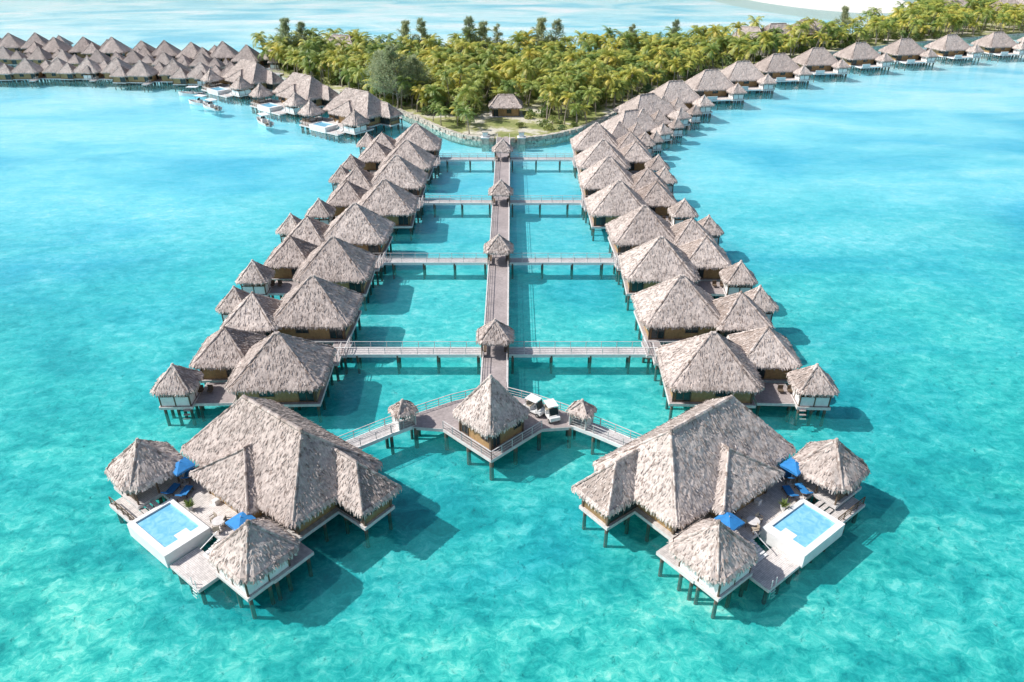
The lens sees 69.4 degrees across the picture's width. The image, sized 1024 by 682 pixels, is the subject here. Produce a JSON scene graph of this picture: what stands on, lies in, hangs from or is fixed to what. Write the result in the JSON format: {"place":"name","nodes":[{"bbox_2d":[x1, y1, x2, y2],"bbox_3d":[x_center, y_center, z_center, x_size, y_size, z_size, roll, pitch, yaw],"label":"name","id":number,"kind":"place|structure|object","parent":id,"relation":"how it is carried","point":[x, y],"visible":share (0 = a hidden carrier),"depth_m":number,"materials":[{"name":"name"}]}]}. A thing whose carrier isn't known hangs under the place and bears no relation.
{"place":"outdoors","nodes":[
{"label":"outdoors","id":0,"kind":"place"},
{"bbox_2d":[0,0,1023,681],"bbox_3d":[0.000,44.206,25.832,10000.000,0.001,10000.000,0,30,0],"label":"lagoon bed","id":1,"kind":"object","parent":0,"point":[876,246],"depth_m":93.38,"materials":[{"name":"teal liquid"}]},
{"bbox_2d":[0,33,24,53],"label":"overwater bungalow","id":2,"kind":"object","parent":1,"relation":"on","point":[11,42],"visible":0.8,"depth_m":285.16,"materials":[{"name":"grey plant"}]},
{"bbox_2d":[0,46,31,67],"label":"overwater bungalow","id":3,"kind":"object","parent":1,"relation":"on","point":[10,57],"visible":0.81,"depth_m":268.75,"materials":[{"name":"grey plant"}]},
{"bbox_2d":[0,58,48,87],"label":"overwater bungalow","id":4,"kind":"object","parent":1,"relation":"on","point":[25,69],"visible":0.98,"depth_m":244.97,"materials":[{"name":"plant"}]},
{"bbox_2d":[27,46,59,64],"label":"overwater bungalow","id":5,"kind":"object","parent":1,"relation":"on","point":[38,55],"visible":0.59,"depth_m":267.82,"materials":[{"name":"grey plant"}]},
{"bbox_2d":[21,32,73,54],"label":"overwater bungalow","id":6,"kind":"object","parent":1,"relation":"on","point":[38,39],"visible":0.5,"depth_m":283.62,"materials":[{"name":"grey plant"}]},
{"bbox_2d":[24,37,71,54],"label":"overwater bungalow","id":7,"kind":"object","parent":1,"relation":"on","point":[52,45],"visible":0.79,"depth_m":276.60,"materials":[{"name":"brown wood"}]},
{"bbox_2d":[26,57,79,85],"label":"overwater bungalow","id":8,"kind":"object","parent":1,"relation":"on","point":[54,66],"visible":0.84,"depth_m":246.32,"materials":[{"name":"grey plant"}]},
{"bbox_2d":[51,49,89,66],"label":"overwater bungalow","id":9,"kind":"object","parent":1,"relation":"on","point":[74,59],"visible":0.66,"depth_m":262.06,"materials":[{"name":"grey plant"}]},
{"bbox_2d":[56,57,105,87],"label":"overwater bungalow","id":10,"kind":"object","parent":1,"relation":"on","point":[65,72],"visible":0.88,"depth_m":245.43,"materials":[{"name":"grey plant"}]},
{"bbox_2d":[68,36,107,58],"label":"overwater bungalow","id":11,"kind":"object","parent":1,"relation":"on","point":[80,45],"visible":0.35,"depth_m":276.56,"materials":[{"name":"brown wood"}]},
{"bbox_2d":[80,57,132,86],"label":"overwater bungalow","id":12,"kind":"object","parent":1,"relation":"on","point":[107,67],"visible":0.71,"depth_m":244.94,"materials":[{"name":"grey plant"}]},
{"bbox_2d":[81,37,131,56],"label":"overwater bungalow","id":13,"kind":"object","parent":1,"relation":"on","point":[110,46],"visible":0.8,"depth_m":273.65,"materials":[{"name":"plant"}]},
{"bbox_2d":[89,49,124,63],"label":"overwater bungalow","id":14,"kind":"object","parent":1,"relation":"on","point":[98,56],"visible":0.56,"depth_m":262.70,"materials":[{"name":"grey plant"}]},
{"bbox_2d":[109,60,161,91],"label":"overwater bungalow","id":15,"kind":"object","parent":1,"relation":"on","point":[139,71],"visible":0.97,"depth_m":240.12,"materials":[{"name":"grey plant"}]},
{"bbox_2d":[123,49,158,66],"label":"overwater bungalow","id":16,"kind":"object","parent":1,"relation":"on","point":[132,58],"visible":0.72,"depth_m":261.97,"materials":[{"name":"grey plant"}]},
{"bbox_2d":[135,40,180,59],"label":"overwater bungalow","id":17,"kind":"object","parent":1,"relation":"on","point":[169,49],"visible":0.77,"depth_m":269.60,"materials":[{"name":"grey plant"}]},
{"bbox_2d":[141,59,190,89],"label":"overwater bungalow","id":18,"kind":"object","parent":1,"relation":"on","point":[169,69],"visible":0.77,"depth_m":241.51,"materials":[{"name":"grey plant"}]},
{"bbox_2d":[151,51,192,67],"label":"overwater bungalow","id":19,"kind":"object","parent":1,"relation":"on","point":[164,58],"visible":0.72,"depth_m":258.59,"materials":[{"name":"grey plant"}]},
{"bbox_2d":[169,62,212,91],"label":"overwater bungalow","id":20,"kind":"object","parent":1,"relation":"on","point":[180,76],"visible":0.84,"depth_m":238.00,"materials":[{"name":"grey plant"}]},
{"bbox_2d":[175,42,220,59],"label":"overwater bungalow","id":21,"kind":"object","parent":1,"relation":"on","point":[190,50],"visible":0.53,"depth_m":266.70,"materials":[{"name":"grey plant"}]},
{"bbox_2d":[189,52,229,68],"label":"overwater bungalow","id":22,"kind":"object","parent":1,"relation":"on","point":[204,59],"visible":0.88,"depth_m":256.63,"materials":[{"name":"grey plant"}]},
{"bbox_2d":[194,62,234,92],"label":"overwater bungalow","id":23,"kind":"object","parent":1,"relation":"on","point":[219,71],"visible":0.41,"depth_m":237.21,"materials":[{"name":"plant"}]},
{"bbox_2d":[192,41,238,66],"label":"overwater bungalow","id":24,"kind":"object","parent":1,"relation":"on","point":[222,51],"visible":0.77,"depth_m":264.52,"materials":[{"name":"grey plant"}]},
{"bbox_2d":[200,59,283,104],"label":"overwater villa","id":25,"kind":"object","parent":1,"relation":"on","point":[244,77],"visible":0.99,"depth_m":228.08,"materials":[{"name":"grey plant"}]},
{"bbox_2d":[150,326,342,425],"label":"overwater bungalow","id":26,"kind":"object","parent":1,"relation":"on","point":[232,365],"visible":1,"depth_m":83.81,"materials":[{"name":"grey plant"}]},
{"bbox_2d":[104,394,401,618],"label":"overwater villa","id":27,"kind":"object","parent":1,"relation":"on","point":[289,479],"visible":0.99,"depth_m":66.96,"materials":[{"name":"plant"}]},
{"bbox_2d":[173,456,195,485],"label":"patio umbrella","id":28,"kind":"object","parent":27,"relation":"on","point":[183,464],"visible":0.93,"depth_m":70.59,"materials":[{"name":"blue fabric"}]},
{"bbox_2d":[225,512,255,530],"bbox_3d":[-23.589,16.388,64.893,2.026,2.800,2.026,22,37,32],"label":"patio umbrella","id":29,"kind":"object","parent":27,"relation":"on","point":[238,520],"visible":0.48,"depth_m":64.20,"materials":[{"name":"blue fabric"}]},
{"bbox_2d":[231,44,283,69],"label":"overwater bungalow","id":30,"kind":"object","parent":1,"relation":"on","point":[246,52],"visible":0.61,"depth_m":258.91,"materials":[{"name":"grey plant"}]},
{"bbox_2d":[215,275,364,373],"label":"overwater bungalow","id":31,"kind":"object","parent":1,"relation":"on","point":[312,307],"visible":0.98,"depth_m":95.13,"materials":[{"name":"grey plant"}]},
{"bbox_2d":[248,72,337,123],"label":"overwater villa","id":32,"kind":"object","parent":1,"relation":"on","point":[295,92],"visible":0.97,"depth_m":209.32,"materials":[{"name":"grey plant"}]},
{"bbox_2d":[234,235,380,310],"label":"overwater bungalow","id":33,"kind":"object","parent":1,"relation":"on","point":[290,263],"visible":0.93,"depth_m":107.39,"materials":[{"name":"grey plant"}]},
{"bbox_2d":[275,202,395,281],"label":"overwater bungalow","id":34,"kind":"object","parent":1,"relation":"on","point":[358,225],"visible":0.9,"depth_m":118.50,"materials":[{"name":"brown wood"}]},
{"bbox_2d":[298,87,402,143],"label":"overwater villa","id":35,"kind":"object","parent":1,"relation":"on","point":[354,112],"visible":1,"depth_m":191.38,"materials":[{"name":"grey plant"}]},
{"bbox_2d":[305,178,419,240],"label":"overwater bungalow","id":36,"kind":"object","parent":1,"relation":"on","point":[394,203],"visible":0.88,"depth_m":130.16,"materials":[{"name":"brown wood"}]},
{"bbox_2d":[328,154,428,219],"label":"overwater bungalow","id":37,"kind":"object","parent":1,"relation":"on","point":[401,172],"visible":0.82,"depth_m":141.49,"materials":[{"name":"plant"}]},
{"bbox_2d":[338,416,418,454],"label":"villa walkway","id":38,"kind":"structure","parent":1,"relation":"on","point":[377,435],"depth_m":78.86,"materials":[{"name":"grey wood"}]},
{"bbox_2d":[388,399,418,430],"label":"gate pavilion","id":39,"kind":"structure","parent":38,"relation":"on","point":[402,409],"depth_m":78.87,"materials":[{"name":"plant"}]},
{"bbox_2d":[341,139,437,191],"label":"overwater bungalow","id":40,"kind":"object","parent":1,"relation":"on","point":[374,156],"visible":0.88,"depth_m":154.85,"materials":[{"name":"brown wood"}]},
{"bbox_2d":[315,341,480,373],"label":"cross walkway","id":41,"kind":"structure","parent":1,"relation":"on","point":[358,353],"depth_m":93.53,"materials":[{"name":"grey wood"}]},
{"bbox_2d":[356,123,442,175],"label":"overwater bungalow","id":42,"kind":"object","parent":1,"relation":"on","point":[417,134],"visible":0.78,"depth_m":164.69,"materials":[{"name":"grey plant"}]},
{"bbox_2d":[375,253,487,278],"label":"cross walkway","id":43,"kind":"structure","parent":1,"relation":"on","point":[424,262],"depth_m":117.34,"materials":[{"name":"grey wood"}]},
{"bbox_2d":[416,195,491,217],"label":"cross walkway","id":44,"kind":"structure","parent":1,"relation":"on","point":[434,203],"depth_m":141.38,"materials":[{"name":"grey wood"}]},
{"bbox_2d":[434,153,494,171],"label":"cross walkway","id":45,"kind":"structure","parent":1,"relation":"on","point":[469,159],"depth_m":165.73,"materials":[{"name":"grey wood"}]},
{"bbox_2d":[411,387,573,480],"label":"jetty head deck","id":46,"kind":"structure","parent":1,"relation":"on","point":[439,418],"depth_m":79.98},
{"bbox_2d":[452,374,530,450],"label":"reception pavilion","id":47,"kind":"structure","parent":46,"relation":"on","point":[490,412],"depth_m":76.17,"materials":[{"name":"plant"}]},
{"bbox_2d":[523,393,543,417],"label":"golf cart","id":48,"kind":"object","parent":46,"relation":"on","point":[533,405],"visible":0.85,"depth_m":81.31,"materials":[{"name":"white paint"}]},
{"bbox_2d":[543,398,559,422],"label":"golf cart","id":49,"kind":"object","parent":46,"relation":"on","point":[551,412],"visible":1,"depth_m":80.19,"materials":[{"name":"white paint"}]},
{"bbox_2d":[480,133,509,389],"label":"jetty walkway","id":50,"kind":"structure","parent":1,"relation":"on","point":[494,362],"depth_m":110.43,"materials":[{"name":"grey wood"}]},
{"bbox_2d":[476,318,515,359],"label":"walkway pavilion","id":51,"kind":"structure","parent":50,"relation":"on","point":[494,332],"depth_m":91.01,"materials":[{"name":"grey plant"}]},
{"bbox_2d":[483,233,514,266],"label":"walkway pavilion","id":52,"kind":"structure","parent":50,"relation":"on","point":[498,243],"depth_m":114.83,"materials":[{"name":"grey plant"}]},
{"bbox_2d":[488,179,514,205],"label":"walkway pavilion","id":53,"kind":"structure","parent":50,"relation":"on","point":[500,187],"depth_m":138.04,"materials":[{"name":"grey plant"}]},
{"bbox_2d":[492,138,513,160],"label":"walkway pavilion","id":54,"kind":"structure","parent":50,"relation":"on","point":[502,145],"depth_m":162.52,"materials":[{"name":"plant"}]},
{"bbox_2d":[510,153,576,171],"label":"cross walkway","id":55,"kind":"structure","parent":1,"relation":"on","point":[537,158],"depth_m":165.65,"materials":[{"name":"grey wood"}]},
{"bbox_2d":[510,195,589,217],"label":"cross walkway","id":56,"kind":"structure","parent":1,"relation":"on","point":[567,203],"depth_m":141.38,"materials":[{"name":"grey wood"}]},
{"bbox_2d":[510,254,617,278],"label":"cross walkway","id":57,"kind":"structure","parent":1,"relation":"on","point":[601,262],"depth_m":117.32,"materials":[{"name":"grey wood"}]},
{"bbox_2d":[509,341,674,373],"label":"cross walkway","id":58,"kind":"structure","parent":1,"relation":"on","point":[628,353],"depth_m":93.47,"materials":[{"name":"grey wood"}]},
{"bbox_2d":[568,416,641,454],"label":"villa walkway","id":59,"kind":"structure","parent":1,"relation":"on","point":[606,435],"depth_m":78.99,"materials":[{"name":"grey wood"}]},
{"bbox_2d":[565,399,597,430],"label":"gate pavilion","id":60,"kind":"structure","parent":59,"relation":"on","point":[582,409],"depth_m":78.84,"materials":[{"name":"grey plant"}]},
{"bbox_2d":[570,122,655,176],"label":"overwater bungalow","id":61,"kind":"object","parent":1,"relation":"on","point":[591,135],"visible":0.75,"depth_m":164.62,"materials":[{"name":"grey plant"}]},
{"bbox_2d":[574,139,670,190],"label":"overwater bungalow","id":62,"kind":"object","parent":1,"relation":"on","point":[635,157],"visible":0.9,"depth_m":154.12,"materials":[{"name":"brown wood"}]},
{"bbox_2d":[577,156,677,219],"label":"overwater bungalow","id":63,"kind":"object","parent":1,"relation":"on","point":[602,174],"visible":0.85,"depth_m":141.59,"materials":[{"name":"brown wood"}]},
{"bbox_2d":[607,121,664,157],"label":"overwater bungalow","id":64,"kind":"object","parent":1,"relation":"on","point":[618,129],"visible":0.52,"depth_m":172.64,"materials":[{"name":"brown wood"}]},
{"bbox_2d":[600,109,673,149],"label":"overwater bungalow","id":65,"kind":"object","parent":1,"relation":"on","point":[628,118],"visible":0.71,"depth_m":181.68,"materials":[{"name":"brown wood"}]},
{"bbox_2d":[584,180,698,240],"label":"overwater bungalow","id":66,"kind":"object","parent":1,"relation":"on","point":[611,202],"visible":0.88,"depth_m":130.31,"materials":[{"name":"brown wood"}]},
{"bbox_2d":[613,92,691,134],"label":"overwater bungalow","id":67,"kind":"object","parent":1,"relation":"on","point":[650,103],"visible":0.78,"depth_m":193.29,"materials":[{"name":"plant"}]},
{"bbox_2d":[638,108,685,144],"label":"overwater bungalow","id":68,"kind":"object","parent":1,"relation":"on","point":[656,119],"visible":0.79,"depth_m":184.39,"materials":[{"name":"grey plant"}]},
{"bbox_2d":[605,205,723,281],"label":"overwater bungalow","id":69,"kind":"object","parent":1,"relation":"on","point":[638,226],"visible":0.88,"depth_m":118.67,"materials":[{"name":"grey plant"}]},
{"bbox_2d":[649,80,714,122],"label":"overwater bungalow","id":70,"kind":"object","parent":1,"relation":"on","point":[683,91],"visible":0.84,"depth_m":205.22,"materials":[{"name":"plant"}]},
{"bbox_2d":[661,96,702,129],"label":"overwater bungalow","id":71,"kind":"object","parent":1,"relation":"on","point":[678,103],"visible":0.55,"depth_m":196.84,"materials":[{"name":"grey plant"}]},
{"bbox_2d":[616,235,758,310],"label":"overwater bungalow","id":72,"kind":"object","parent":1,"relation":"on","point":[704,263],"visible":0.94,"depth_m":107.35,"materials":[{"name":"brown wood"}]},
{"bbox_2d":[630,274,778,373],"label":"overwater bungalow","id":73,"kind":"object","parent":1,"relation":"on","point":[679,307],"visible":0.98,"depth_m":95.09,"materials":[{"name":"grey plant"}]},
{"bbox_2d":[685,69,747,109],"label":"overwater bungalow","id":74,"kind":"object","parent":1,"relation":"on","point":[715,85],"visible":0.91,"depth_m":219.35,"materials":[{"name":"grey plant"}]},
{"bbox_2d":[571,395,870,618],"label":"overwater villa","id":75,"kind":"object","parent":1,"relation":"on","point":[681,482],"visible":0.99,"depth_m":66.95,"materials":[{"name":"grey plant"}]},
{"bbox_2d":[714,512,744,530],"bbox_3d":[18.889,16.388,64.893,2.026,2.800,2.026,-22,37,-32],"label":"patio umbrella","id":76,"kind":"object","parent":75,"relation":"on","point":[731,521],"visible":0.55,"depth_m":64.17,"materials":[{"name":"blue fabric"}]},
{"bbox_2d":[779,456,801,485],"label":"patio umbrella","id":77,"kind":"object","parent":75,"relation":"on","point":[791,464],"visible":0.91,"depth_m":70.61,"materials":[{"name":"blue fabric"}]},
{"bbox_2d":[651,325,839,426],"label":"overwater bungalow","id":78,"kind":"object","parent":1,"relation":"on","point":[760,366],"visible":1,"depth_m":83.77,"materials":[{"name":"grey plant"}]},
{"bbox_2d":[721,60,776,98],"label":"overwater bungalow","id":79,"kind":"object","parent":1,"relation":"on","point":[747,75],"visible":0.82,"depth_m":231.44,"materials":[{"name":"plant"}]},
{"bbox_2d":[754,53,812,88],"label":"overwater bungalow","id":80,"kind":"object","parent":1,"relation":"on","point":[781,67],"visible":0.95,"depth_m":243.87,"materials":[{"name":"grey plant"}]},
{"bbox_2d":[712,0,913,22],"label":"sandbar","id":81,"kind":"structure","parent":1,"relation":"on","point":[859,6],"depth_m":435.99,"materials":[{"name":"white sand"}]},
{"bbox_2d":[792,47,850,81],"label":"overwater bungalow","id":82,"kind":"object","parent":1,"relation":"on","point":[815,61],"visible":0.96,"depth_m":254.25,"materials":[{"name":"grey plant"}]},
{"bbox_2d":[833,42,893,75],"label":"overwater bungalow","id":83,"kind":"object","parent":1,"relation":"on","point":[861,55],"visible":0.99,"depth_m":264.56,"materials":[{"name":"plant"}]},
{"bbox_2d":[878,38,938,70],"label":"overwater bungalow","id":84,"kind":"object","parent":1,"relation":"on","point":[908,51],"visible":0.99,"depth_m":272.53,"materials":[{"name":"grey plant"}]},
{"bbox_2d":[924,34,983,65],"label":"overwater bungalow","id":85,"kind":"object","parent":1,"relation":"on","point":[953,46],"visible":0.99,"depth_m":281.02,"materials":[{"name":"grey plant"}]},
{"bbox_2d":[970,31,1023,62],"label":"overwater bungalow","id":86,"kind":"object","parent":1,"relation":"on","point":[1000,44],"visible":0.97,"depth_m":287.37,"materials":[{"name":"grey plant"}]},
{"bbox_2d":[0,0,1023,178],"bbox_3d":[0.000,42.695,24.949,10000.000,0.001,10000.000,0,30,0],"label":"lagoon water","id":87,"kind":"structure","parent":0,"point":[6,16],"depth_m":397.12,"materials":[{"name":"blue liquid"}]},
{"bbox_2d":[268,0,1023,148],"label":"island ground","id":88,"kind":"structure","parent":0,"point":[495,127],"depth_m":206.26,"materials":[{"name":"beige sand"}]},
{"bbox_2d":[273,16,300,55],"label":"casuarina tree","id":89,"kind":"object","parent":88,"relation":"on","point":[284,26],"visible":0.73,"depth_m":262.13,"materials":[{"name":"green plant"}]},
{"bbox_2d":[359,49,398,101],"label":"casuarina tree","id":90,"kind":"object","parent":88,"relation":"on","point":[378,54],"visible":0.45,"depth_m":209.35,"materials":[{"name":"green plant"}]},
{"bbox_2d":[365,43,421,107],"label":"casuarina tree","id":91,"kind":"object","parent":88,"relation":"on","point":[390,64],"visible":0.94,"depth_m":204.25,"materials":[{"name":"green plant"}]},
{"bbox_2d":[394,19,415,52],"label":"casuarina tree","id":92,"kind":"object","parent":88,"relation":"on","point":[404,31],"visible":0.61,"depth_m":267.07,"materials":[{"name":"green plant"}]},
{"bbox_2d":[401,54,435,103],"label":"casuarina tree","id":93,"kind":"object","parent":88,"relation":"on","point":[414,61],"visible":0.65,"depth_m":208.02,"materials":[{"name":"green plant"}]},
{"bbox_2d":[413,17,428,47],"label":"casuarina tree","id":94,"kind":"object","parent":88,"relation":"on","point":[420,28],"visible":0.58,"depth_m":265.45,"materials":[{"name":"green plant"}]},
{"bbox_2d":[458,15,476,52],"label":"casuarina tree","id":95,"kind":"object","parent":88,"relation":"on","point":[468,20],"visible":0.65,"depth_m":263.48,"materials":[{"name":"green plant"}]},
{"bbox_2d":[473,20,491,47],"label":"casuarina tree","id":96,"kind":"object","parent":88,"relation":"on","point":[483,30],"visible":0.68,"depth_m":265.32,"materials":[{"name":"green plant"}]},
{"bbox_2d":[488,94,522,116],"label":"garden hut","id":97,"kind":"object","parent":88,"relation":"on","point":[505,105],"visible":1,"depth_m":200.63,"materials":[{"name":"grey plant"}]},
{"bbox_2d":[395,107,616,146],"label":"stone sea wall","id":98,"kind":"structure","parent":88,"relation":"on","point":[467,138],"depth_m":186.77,"materials":[{"name":"grey stone"}]},
{"bbox_2d":[529,16,550,51],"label":"casuarina tree","id":99,"kind":"object","parent":88,"relation":"on","point":[540,27],"visible":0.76,"depth_m":263.44,"materials":[{"name":"green plant"}]},
{"bbox_2d":[544,18,565,48],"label":"casuarina tree","id":100,"kind":"object","parent":88,"relation":"on","point":[559,26],"visible":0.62,"depth_m":265.06,"materials":[{"name":"green plant"}]},
{"bbox_2d":[276,25,944,130],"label":"island undergrowth","id":101,"kind":"object","parent":88,"relation":"on","point":[333,79],"visible":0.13,"depth_m":236.56,"materials":[{"name":"green plant"}]},
{"bbox_2d":[250,0,1023,133],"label":"palm grove","id":102,"kind":"object","parent":88,"relation":"on","point":[534,65],"visible":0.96,"depth_m":247.27,"materials":[{"name":"green plant"}]},
{"bbox_2d":[727,26,767,55],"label":"beach house","id":103,"kind":"structure","parent":88,"relation":"on","point":[745,29],"depth_m":285.18,"materials":[{"name":"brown wood"}]},
{"bbox_2d":[762,23,798,50],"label":"beach house","id":104,"kind":"structure","parent":88,"relation":"on","point":[772,25],"depth_m":293.80,"materials":[{"name":"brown wood"}]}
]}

